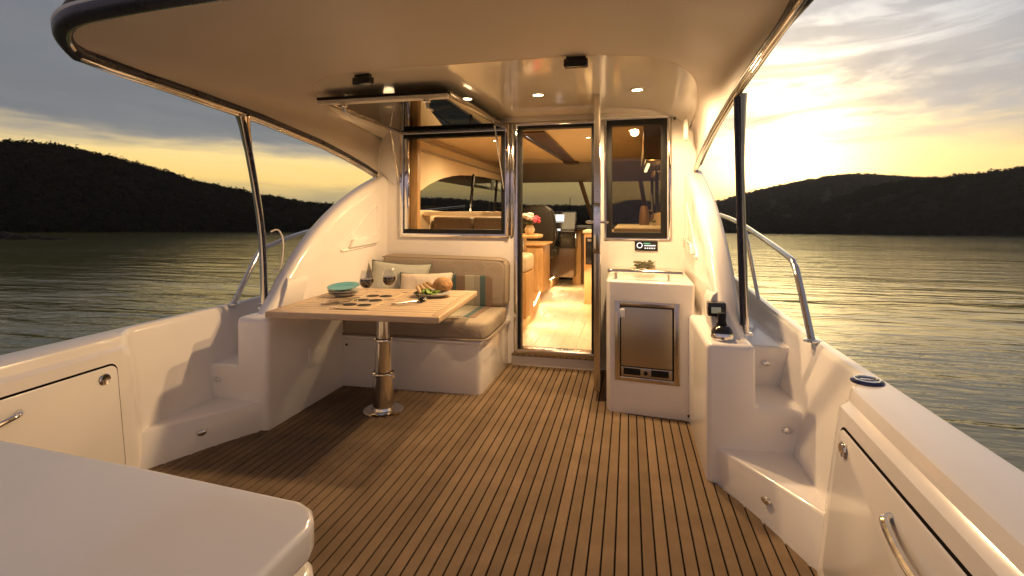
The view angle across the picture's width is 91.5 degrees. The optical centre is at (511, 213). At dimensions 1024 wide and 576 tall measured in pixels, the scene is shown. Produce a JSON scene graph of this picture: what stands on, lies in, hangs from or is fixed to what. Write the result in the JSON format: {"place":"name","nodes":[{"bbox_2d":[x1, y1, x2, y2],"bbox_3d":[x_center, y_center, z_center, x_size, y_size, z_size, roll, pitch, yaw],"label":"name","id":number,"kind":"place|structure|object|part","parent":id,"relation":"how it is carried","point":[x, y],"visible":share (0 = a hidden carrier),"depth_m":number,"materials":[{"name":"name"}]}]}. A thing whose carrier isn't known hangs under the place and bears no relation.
{"place":"outdoors","nodes":[
{"label":"outdoors","id":0,"kind":"place"},
{"bbox_2d":[0,156,317,231],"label":"hill","id":1,"kind":"structure","parent":0,"point":[131,184],"depth_m":229.72,"materials":[{"name":"green plant"}]},
{"bbox_2d":[0,138,333,232],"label":"forest","id":2,"kind":"object","parent":1,"relation":"on","point":[25,198],"visible":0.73,"depth_m":210.65,"materials":[{"name":"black plant"}]},
{"bbox_2d":[0,176,386,468],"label":"cockpit side","id":3,"kind":"object","parent":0,"point":[149,394],"visible":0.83,"depth_m":2.80,"materials":[{"name":"white plastic"}]},
{"bbox_2d":[235,113,267,308],"bbox_3d":[-1.554,0.011,3.018,0.083,1.182,0.416,1,-2,-2],"label":"roof pole","id":4,"kind":"object","parent":3,"relation":"on","point":[244,123],"visible":0.85,"depth_m":3.06,"materials":[{"name":"silver metal"}]},
{"bbox_2d":[228,229,309,304],"bbox_3d":[-1.290,0.237,5.281,0.131,0.854,4.281,0,-2,15],"label":"bow rail","id":5,"kind":"object","parent":3,"relation":"attached to","point":[237,295],"visible":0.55,"depth_m":3.37,"materials":[{"name":"silver metal"}]},
{"bbox_2d":[270,229,283,272],"bbox_3d":[-1.528,0.246,3.243,0.083,0.287,0.018,1,-2,-23],"label":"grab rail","id":6,"kind":"object","parent":3,"relation":"attached to","point":[279,268],"visible":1,"depth_m":3.25,"materials":[{"name":"silver metal"}]},
{"bbox_2d":[420,139,500,228],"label":"saloon wall","id":7,"kind":"structure","parent":0,"point":[452,179],"depth_m":5.93,"materials":[{"name":"beige plastic"}]},
{"bbox_2d":[147,363,817,575],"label":"deck floor","id":8,"kind":"structure","parent":0,"point":[516,470],"depth_m":2.29,"materials":[{"name":"brown wood"}]},
{"bbox_2d":[0,441,313,575],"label":"transom locker","id":9,"kind":"object","parent":8,"relation":"on","point":[63,514],"visible":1,"depth_m":0.89,"materials":[{"name":"white plastic"}]},
{"bbox_2d":[265,288,476,418],"bbox_3d":[-0.815,0.898,3.163,1.010,0.704,0.910,0,0,9],"label":"dining table","id":10,"kind":"object","parent":8,"relation":"on","point":[381,310],"visible":0.91,"depth_m":3.08,"materials":[{"name":"brown wood"}]},
{"bbox_2d":[321,300,356,304],"bbox_3d":[-1.051,0.545,3.055,0.232,0.013,0.018,2,-3,-41],"label":"table knife","id":11,"kind":"object","parent":10,"relation":"on","point":[326,303],"visible":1,"depth_m":3.02,"materials":[{"name":"metal"}]},
{"bbox_2d":[326,297,359,301],"bbox_3d":[-1.066,0.544,3.156,0.215,0.011,0.023,2,-3,-40],"label":"table fork","id":12,"kind":"object","parent":10,"relation":"on","point":[342,299],"visible":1,"depth_m":3.15,"materials":[{"name":"silver metal"}]},
{"bbox_2d":[328,291,358,296],"bbox_3d":[-1.121,0.536,3.326,0.196,0.021,0.196,0,0,13],"label":"plate","id":13,"kind":"object","parent":10,"relation":"on","point":[343,295],"visible":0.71,"depth_m":3.27,"materials":[{"name":"white ceramic"}]},
{"bbox_2d":[327,288,358,293],"bbox_3d":[-1.121,0.520,3.326,0.204,0.021,0.204,0,0,13],"label":"plate","id":14,"kind":"object","parent":13,"relation":"on","point":[345,292],"visible":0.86,"depth_m":3.29,"materials":[{"name":"white ceramic"}]},
{"bbox_2d":[327,282,359,290],"bbox_3d":[-1.122,0.493,3.324,0.211,0.022,0.211,0,7,13],"label":"plate","id":15,"kind":"object","parent":14,"relation":"on","point":[343,286],"visible":1,"depth_m":3.34,"materials":[{"name":"teal ceramic"}]},
{"bbox_2d":[359,271,373,302],"bbox_3d":[-0.885,0.449,3.043,0.088,0.197,0.088,0,0,13],"label":"wine glass","id":16,"kind":"object","parent":10,"relation":"on","point":[366,282],"visible":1,"depth_m":3.02,"materials":[{"name":"clear glass"}]},
{"bbox_2d":[382,273,395,298],"bbox_3d":[-0.776,0.449,3.154,0.088,0.197,0.088,0,0,13],"label":"wine glass","id":17,"kind":"object","parent":10,"relation":"on","point":[388,280],"visible":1,"depth_m":3.13,"materials":[{"name":"clear glass"}]},
{"bbox_2d":[391,296,427,304],"bbox_3d":[-0.617,0.533,3.049,0.061,0.032,0.241,-1,-3,45],"label":"salad spoon","id":18,"kind":"object","parent":10,"relation":"on","point":[424,298],"visible":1,"depth_m":3.08,"materials":[{"name":"metal"}]},
{"bbox_2d":[413,288,451,297],"bbox_3d":[-0.525,0.522,3.300,0.262,0.059,0.213,0,0,13],"label":"salad plate","id":19,"kind":"object","parent":10,"relation":"on","point":[429,293],"visible":0.96,"depth_m":3.25,"materials":[{"name":"white ceramic"}]},
{"bbox_2d":[415,285,421,294],"bbox_3d":[-0.609,0.505,3.275,0.018,0.064,0.092,-35,24,-5],"label":"bread slice","id":20,"kind":"object","parent":19,"relation":"on","point":[418,288],"visible":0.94,"depth_m":3.24,"materials":[{"name":"beige food"}]},
{"bbox_2d":[422,282,431,289],"bbox_3d":[-0.576,0.497,3.378,0.092,0.018,0.064,22,-26,51],"label":"bread slice","id":21,"kind":"object","parent":19,"relation":"on","point":[424,284],"visible":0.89,"depth_m":3.35,"materials":[{"name":"beige food"}]},
{"bbox_2d":[426,281,433,288],"bbox_3d":[-0.559,0.493,3.432,0.092,0.018,0.064,17,-26,42],"label":"bread slice","id":22,"kind":"object","parent":19,"relation":"on","point":[428,283],"visible":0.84,"depth_m":3.41,"materials":[{"name":"brown food"}]},
{"bbox_2d":[433,277,452,291],"bbox_3d":[-0.471,0.488,3.405,0.137,0.106,0.123,0,0,13],"label":"bread loaf","id":23,"kind":"object","parent":19,"relation":"on","point":[442,284],"visible":0.97,"depth_m":3.36,"materials":[{"name":"brown food"}]},
{"bbox_2d":[342,253,509,394],"bbox_3d":[-0.621,0.805,3.874,1.091,0.909,0.813,0,0,13],"label":"bench seat","id":24,"kind":"object","parent":8,"relation":"on","point":[463,349],"visible":0.72,"depth_m":3.56,"materials":[{"name":"fabric"}]},
{"bbox_2d":[370,259,432,288],"bbox_3d":[-0.909,0.550,4.032,0.498,0.330,0.178,4,-20,-1],"label":"throw pillow","id":25,"kind":"object","parent":24,"relation":"on","point":[379,268],"visible":0.36,"depth_m":3.99,"materials":[{"name":"beige fabric"}]},
{"bbox_2d":[400,271,454,289],"bbox_3d":[-0.673,0.596,3.853,0.448,0.300,0.178,-2,-26,9],"label":"throw pillow","id":26,"kind":"object","parent":24,"relation":"on","point":[410,280],"visible":0.27,"depth_m":3.82,"materials":[{"name":"beige fabric"}]},
{"bbox_2d":[317,90,695,370],"bbox_3d":[-0.016,0.200,3.584,2.680,2.140,1.288,0,0,13],"label":"cabin bulkhead","id":27,"kind":"object","parent":8,"relation":"on","point":[405,118],"visible":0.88,"depth_m":3.99,"materials":[{"name":"white plastic"}]},
{"bbox_2d":[50,0,813,177],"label":"hardtop roof","id":28,"kind":"structure","parent":27,"relation":"attached to","point":[281,66],"depth_m":2.35,"materials":[{"name":"white plastic"}]},
{"bbox_2d":[432,125,658,182],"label":"saloon ceiling","id":29,"kind":"structure","parent":28,"relation":"attached to","point":[557,155],"depth_m":6.34,"materials":[{"name":"beige metal"}]},
{"bbox_2d":[400,129,508,237],"bbox_3d":[-0.493,-0.255,4.291,0.980,0.926,0.097,0,0,13],"label":"window frame","id":30,"kind":"structure","parent":27,"relation":"in","point":[405,138],"depth_m":4.28,"materials":[{"name":"silver metal"}]},
{"bbox_2d":[586,94,608,390],"bbox_3d":[0.636,0.188,3.639,0.158,1.995,0.662,0,0,13],"label":"glass door","id":31,"kind":"structure","parent":27,"relation":"attached to","point":[597,221],"depth_m":3.32,"materials":[{"name":"metal"}]},
{"bbox_2d":[604,117,670,239],"bbox_3d":[0.987,-0.270,3.934,0.509,0.960,0.070,0,0,13],"label":"window frame","id":32,"kind":"structure","parent":27,"relation":"in","point":[650,121],"depth_m":3.91,"materials":[{"name":"black metal"}]},
{"bbox_2d":[635,241,657,250],"bbox_3d":[1.047,0.258,3.894,0.174,0.075,0.024,0,0,13],"label":"stereo control","id":33,"kind":"object","parent":27,"relation":"attached to","point":[646,245],"visible":1,"depth_m":3.89,"materials":[{"name":"black plastic"}]},
{"bbox_2d":[683,118,687,140],"bbox_3d":[1.265,-0.610,3.648,0.028,0.173,0.102,0,0,13],"label":"light","id":34,"kind":"object","parent":27,"relation":"attached to","point":[685,129],"visible":1,"depth_m":3.61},
{"bbox_2d":[606,267,693,421],"bbox_3d":[0.943,0.809,3.468,0.540,0.901,0.893,0,0,13],"label":"galley cabinet","id":35,"kind":"object","parent":8,"relation":"on","point":[669,285],"visible":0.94,"depth_m":3.09,"materials":[{"name":"white plastic"}]},
{"bbox_2d":[631,260,656,269],"bbox_3d":[0.968,0.386,3.666,0.180,0.075,0.180,0,0,13],"label":"herb bowl","id":36,"kind":"object","parent":35,"relation":"on","point":[644,265],"visible":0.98,"depth_m":3.64,"materials":[{"name":"green wood"}]},
{"bbox_2d":[615,301,679,386],"bbox_3d":[0.829,0.797,3.072,0.391,0.497,0.048,0,-2,19],"label":"refrigerator","id":37,"kind":"object","parent":35,"relation":"in","point":[647,342],"visible":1,"depth_m":3.06,"materials":[{"name":"metal"}]},
{"bbox_3d":[0.823,0.767,3.071,0.311,0.367,0.039,0,-2,19],"label":"door","id":38,"kind":"part","parent":37,"relation":"part of","materials":[{"name":"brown metal"}]},
{"bbox_2d":[0,232,1023,471],"bbox_3d":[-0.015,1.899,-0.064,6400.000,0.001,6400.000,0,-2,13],"label":"water","id":39,"kind":"structure","parent":0,"point":[934,324],"depth_m":14.87,"materials":[{"name":"grey liquid"}]},
{"bbox_2d":[0,231,69,239],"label":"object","id":40,"kind":"object","parent":39,"relation":"in","point":[8,235],"visible":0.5,"depth_m":70.62,"materials":[{"name":"black"}]},
{"bbox_2d":[0,0,1023,203],"label":"sky","id":41,"kind":"structure","parent":0,"point":[922,88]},
{"bbox_2d":[523,279,590,349],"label":"saloon floor","id":42,"kind":"structure","parent":0,"point":[562,318],"depth_m":5.18,"materials":[{"name":"brown wood"}]},
{"bbox_2d":[411,139,419,228],"bbox_3d":[-0.918,0.177,4.473,0.180,1.895,0.065,0,0,13],"label":"timber post","id":43,"kind":"object","parent":42,"relation":"on","point":[415,184],"depth_m":4.43,"materials":[{"name":"brown wood"}]},
{"bbox_2d":[523,277,558,330],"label":"lounge platform","id":44,"kind":"structure","parent":42,"relation":"on","point":[554,281],"depth_m":5.85,"materials":[{"name":"brown wood"}]},
{"bbox_2d":[423,212,500,229],"bbox_3d":[-0.317,0.477,5.321,0.935,0.985,0.980,0,0,13],"label":"saloon sofa","id":45,"kind":"object","parent":44,"relation":"on","point":[461,220],"visible":0.25,"depth_m":5.07,"materials":[{"name":"beige leather"}]},
{"bbox_2d":[523,253,533,318],"bbox_3d":[0.071,0.680,4.758,0.215,0.580,0.400,0,0,13],"label":"sofa arm","id":46,"kind":"object","parent":44,"relation":"on","point":[528,285],"visible":0.48,"depth_m":4.67},
{"bbox_2d":[523,233,542,252],"bbox_3d":[0.023,0.601,5.499,0.645,0.738,0.520,0,0,13],"label":"saloon table","id":47,"kind":"object","parent":44,"relation":"on","point":[526,236],"visible":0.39,"depth_m":5.42,"materials":[{"name":"brown wood"}]},
{"bbox_2d":[523,212,540,234],"bbox_3d":[0.199,0.112,5.397,0.225,0.241,0.220,0,0,13],"label":"flower vase","id":48,"kind":"object","parent":47,"relation":"on","point":[529,229],"visible":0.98,"depth_m":5.35,"materials":[{"name":"orange ceramic"}]},
{"bbox_2d":[527,241,552,291],"bbox_3d":[0.213,0.672,6.445,0.545,0.595,0.610,0,0,13],"label":"cabinet","id":49,"kind":"object","parent":44,"relation":"on","point":[539,251],"visible":0.49,"depth_m":6.15,"materials":[{"name":"brown wood"}]},
{"bbox_2d":[523,205,558,257],"bbox_3d":[0.409,0.430,7.221,0.515,1.080,0.550,0,0,13],"label":"helm chair","id":50,"kind":"object","parent":44,"relation":"on","point":[546,226],"visible":0.52,"depth_m":6.94,"materials":[{"name":"leather"}]},
{"bbox_2d":[550,211,577,277],"bbox_3d":[0.707,0.471,7.737,0.580,0.998,0.510,0,0,13],"label":"helm console","id":51,"kind":"object","parent":44,"relation":"on","point":[563,263],"visible":0.64,"depth_m":7.54,"materials":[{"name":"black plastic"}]},
{"bbox_2d":[573,231,583,284],"bbox_3d":[1.343,0.940,8.086,0.660,1.420,0.560,0,0,13],"label":"forward partition","id":52,"kind":"object","parent":42,"relation":"on","point":[578,278],"visible":0.25,"depth_m":7.88,"materials":[{"name":"brown wood"}]},
{"bbox_2d":[559,225,616,279],"bbox_3d":[1.062,0.777,8.137,2.470,1.145,0.830,0,0,13],"label":"dashboard","id":53,"kind":"object","parent":42,"relation":"on","point":[581,227],"visible":0.06,"depth_m":7.72,"materials":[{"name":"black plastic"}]},
{"bbox_2d":[523,180,651,224],"bbox_3d":[1.131,-0.162,8.435,2.470,0.784,0.568,0,0,13],"label":"windscreen","id":54,"kind":"object","parent":53,"relation":"on","point":[630,199],"visible":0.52,"depth_m":8.30,"materials":[{"name":"clear glass"}]},
{"bbox_2d":[614,224,659,231],"bbox_3d":[1.250,0.625,4.894,0.450,1.000,1.700,0,0,13],"label":"galley counter","id":55,"kind":"object","parent":42,"relation":"on","point":[632,228],"visible":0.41,"depth_m":4.11,"materials":[{"name":"brown wood"}]},
{"bbox_2d":[639,206,653,224],"bbox_3d":[1.397,0.026,5.228,0.138,0.203,0.110,1,-2,-18],"label":"mug","id":56,"kind":"object","parent":55,"relation":"on","point":[644,218],"visible":0.91,"depth_m":5.18,"materials":[{"name":"brown ceramic"}]},
{"bbox_2d":[583,229,613,303],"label":"galley tower","id":57,"kind":"structure","parent":0,"point":[587,266],"depth_m":6.17,"materials":[{"name":"brown wood"}]},
{"bbox_2d":[649,171,659,224],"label":"saloon wall","id":58,"kind":"structure","parent":0,"point":[655,191],"depth_m":6.22,"materials":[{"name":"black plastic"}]},
{"bbox_2d":[641,125,659,171],"bbox_3d":[1.366,-0.602,4.841,0.200,0.333,0.950,0,0,13],"label":"overhead cabinet","id":59,"kind":"object","parent":58,"relation":"attached to","point":[650,150],"visible":0.71,"depth_m":4.40,"materials":[{"name":"wood"}]},
{"bbox_2d":[721,178,897,218],"bbox_3d":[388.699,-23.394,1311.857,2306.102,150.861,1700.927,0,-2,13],"label":"hill","id":60,"kind":"structure","parent":0,"point":[826,194],"depth_m":922.29,"materials":[{"name":"green plant"}]},
{"bbox_2d":[715,172,931,232],"bbox_3d":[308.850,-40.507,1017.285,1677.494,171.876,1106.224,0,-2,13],"label":"forest","id":61,"kind":"object","parent":60,"relation":"on","point":[760,215],"visible":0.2,"depth_m":959.03,"materials":[{"name":"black plant"}]},
{"bbox_2d":[683,170,1023,575],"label":"cockpit side","id":62,"kind":"object","parent":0,"point":[822,458],"visible":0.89,"depth_m":1.85,"materials":[{"name":"white plastic"}]},
{"bbox_2d":[707,301,725,316],"bbox_3d":[1.027,0.481,2.510,0.084,0.068,0.064,0,0,13],"label":"gauge display","id":63,"kind":"object","parent":62,"relation":"attached to","point":[714,308],"visible":0.76,"depth_m":2.48,"materials":[{"name":"black plastic"}]},
{"bbox_2d":[711,312,733,341],"bbox_3d":[1.009,0.542,2.398,0.103,0.125,0.119,0,0,13],"label":"throttle control","id":64,"kind":"object","parent":62,"relation":"on","point":[721,331],"visible":1,"depth_m":2.37,"materials":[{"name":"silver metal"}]},
{"bbox_2d":[733,93,752,335],"bbox_3d":[1.121,0.022,2.415,0.071,1.165,0.295,-1,-2,27],"label":"roof pole","id":65,"kind":"object","parent":62,"relation":"on","point":[740,106],"visible":0.94,"depth_m":2.40,"materials":[{"name":"black metal"}]},
{"bbox_2d":[720,213,819,342],"bbox_3d":[1.858,0.237,4.455,0.133,0.860,4.461,0,-2,12],"label":"bow rail","id":66,"kind":"object","parent":62,"relation":"attached to","point":[810,334],"visible":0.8,"depth_m":2.53,"materials":[{"name":"silver metal"}]},
{"bbox_2d":[760,175,1023,235],"bbox_3d":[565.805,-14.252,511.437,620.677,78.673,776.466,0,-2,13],"label":"hill","id":67,"kind":"structure","parent":0,"point":[931,204],"depth_m":525.43,"materials":[{"name":"green plant"}]},
{"bbox_2d":[748,165,1023,235],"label":"forest","id":68,"kind":"object","parent":67,"relation":"on","point":[854,225],"visible":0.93,"depth_m":517.54,"materials":[{"name":"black plant"}]}
]}

